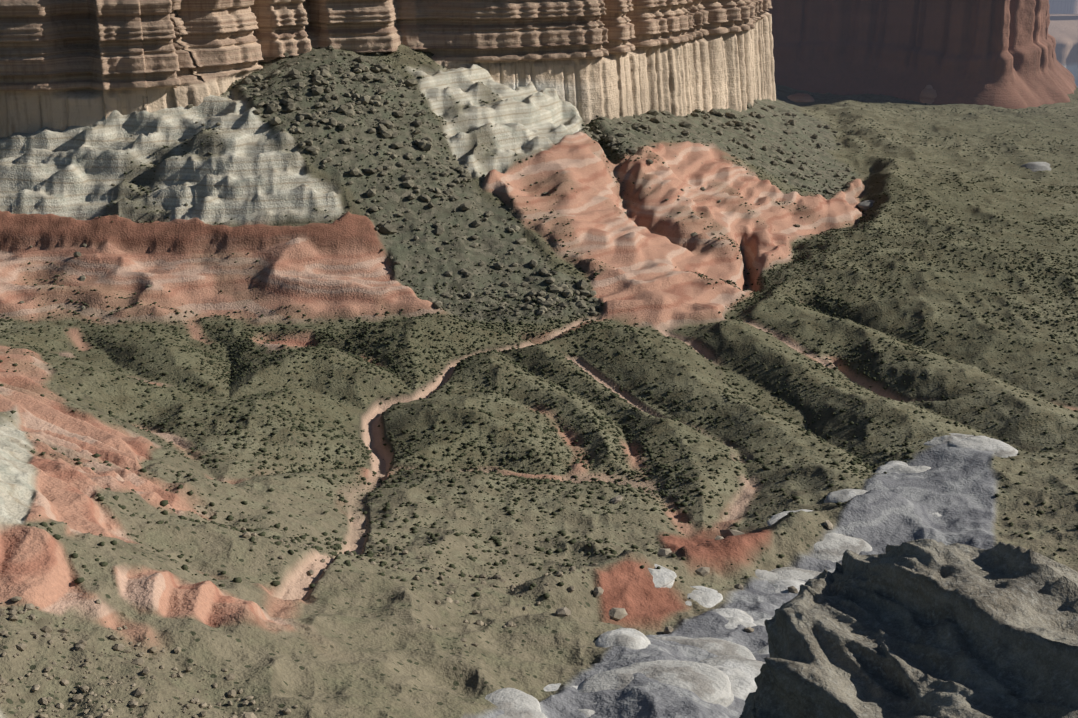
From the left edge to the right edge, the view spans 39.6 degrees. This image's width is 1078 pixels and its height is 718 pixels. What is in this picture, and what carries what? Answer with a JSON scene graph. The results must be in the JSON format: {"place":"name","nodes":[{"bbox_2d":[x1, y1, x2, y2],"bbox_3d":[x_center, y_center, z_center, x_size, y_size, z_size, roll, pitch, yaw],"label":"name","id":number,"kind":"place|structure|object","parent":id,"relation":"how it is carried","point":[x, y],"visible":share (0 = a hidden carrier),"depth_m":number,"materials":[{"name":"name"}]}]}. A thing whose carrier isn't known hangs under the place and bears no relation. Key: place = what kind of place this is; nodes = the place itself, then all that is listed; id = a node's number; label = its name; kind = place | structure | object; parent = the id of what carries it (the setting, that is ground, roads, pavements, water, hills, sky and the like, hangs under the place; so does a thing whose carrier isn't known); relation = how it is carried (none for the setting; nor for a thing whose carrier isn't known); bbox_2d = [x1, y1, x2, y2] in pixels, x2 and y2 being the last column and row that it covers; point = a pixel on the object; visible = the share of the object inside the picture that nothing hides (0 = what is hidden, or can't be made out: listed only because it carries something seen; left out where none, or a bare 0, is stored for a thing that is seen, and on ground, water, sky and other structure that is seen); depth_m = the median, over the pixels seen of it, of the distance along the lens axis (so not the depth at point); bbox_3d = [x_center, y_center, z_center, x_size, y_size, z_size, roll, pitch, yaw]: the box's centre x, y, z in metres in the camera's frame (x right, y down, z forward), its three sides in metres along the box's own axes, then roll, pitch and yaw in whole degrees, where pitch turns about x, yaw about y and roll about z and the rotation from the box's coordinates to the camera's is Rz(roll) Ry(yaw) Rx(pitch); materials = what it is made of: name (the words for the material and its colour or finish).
{"place":"outdoors","nodes":[
{"label":"outdoors","id":0,"kind":"place"},
{"bbox_2d":[0,0,775,138],"bbox_3d":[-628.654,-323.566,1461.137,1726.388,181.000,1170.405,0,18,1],"label":"cliff","id":1,"kind":"structure","parent":0,"point":[65,64],"depth_m":1093.43,"materials":[{"name":"beige stone"}]},
{"bbox_2d":[0,44,1077,717],"bbox_3d":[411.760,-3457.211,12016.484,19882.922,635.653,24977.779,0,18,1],"label":"terrain","id":2,"kind":"structure","parent":0,"point":[362,640],"depth_m":733.48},
{"bbox_2d":[0,532,647,717],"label":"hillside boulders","id":3,"kind":"object","parent":2,"relation":"on","point":[81,644],"visible":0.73,"depth_m":300.69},
{"bbox_2d":[7,488,748,608],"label":"shrubs","id":4,"kind":"object","parent":2,"relation":"on","point":[336,546],"visible":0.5,"depth_m":426.91,"materials":[{"name":"green plant"}]},
{"bbox_2d":[18,88,799,324],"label":"slickrock boulders","id":5,"kind":"object","parent":2,"relation":"on","point":[83,277],"visible":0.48,"depth_m":967.72,"materials":[{"name":"stone"}]},
{"bbox_2d":[186,353,732,575],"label":"valley boulders","id":6,"kind":"object","parent":2,"relation":"on","point":[310,572],"visible":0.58,"depth_m":411.66,"materials":[{"name":"stone"}]},
{"bbox_2d":[0,46,1077,570],"bbox_3d":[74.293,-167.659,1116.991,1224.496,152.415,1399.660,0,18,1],"label":"shrubs","id":7,"kind":"object","parent":2,"relation":"on","point":[524,368],"visible":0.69,"depth_m":748.28,"materials":[{"name":"green plant"}]},
{"bbox_2d":[231,45,859,319],"bbox_3d":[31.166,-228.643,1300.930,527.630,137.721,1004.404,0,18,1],"label":"talus boulders","id":8,"kind":"object","parent":2,"relation":"on","point":[346,109],"visible":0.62,"depth_m":989.49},
{"bbox_2d":[554,495,832,633],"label":"boulders","id":9,"kind":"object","parent":2,"relation":"on","point":[617,613],"depth_m":463.07,"materials":[{"name":"grey stone"}]},
{"bbox_2d":[485,433,1017,717],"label":"rock outcrops","id":10,"kind":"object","parent":2,"relation":"on","point":[728,673],"visible":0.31,"depth_m":382.41,"materials":[{"name":"grey stone"}]},
{"bbox_2d":[787,85,936,103],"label":"butte knobs","id":11,"kind":"object","parent":2,"relation":"on","point":[928,94],"visible":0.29,"depth_m":1713.45,"materials":[{"name":"stone"}]},
{"bbox_2d":[858,162,1050,210],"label":"rock outcrops","id":12,"kind":"object","parent":2,"relation":"on","point":[1032,166],"visible":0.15,"depth_m":1312.32,"materials":[{"name":"grey stone"}]},
{"bbox_2d":[739,539,1077,717],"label":"rock outcrop","id":13,"kind":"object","parent":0,"point":[925,628],"depth_m":47.91,"materials":[{"name":"grey stone"}]},
{"bbox_2d":[766,0,1076,108],"bbox_3d":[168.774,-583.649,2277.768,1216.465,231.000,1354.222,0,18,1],"label":"butte","id":14,"kind":"object","parent":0,"point":[998,53],"visible":0.4,"depth_m":1742.83,"materials":[{"name":"brown stone"}]},
{"bbox_2d":[1048,14,1077,86],"bbox_3d":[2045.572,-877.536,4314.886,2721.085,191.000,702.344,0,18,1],"label":"mesa","id":15,"kind":"structure","parent":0,"point":[1063,30],"depth_m":4113.52,"materials":[{"name":"brown stone"}]},
{"bbox_2d":[1049,0,1077,13],"bbox_3d":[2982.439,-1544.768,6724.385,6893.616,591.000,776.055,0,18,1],"label":"sky","id":16,"kind":"structure","parent":0,"point":[1063,6],"depth_m":6545.72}
]}

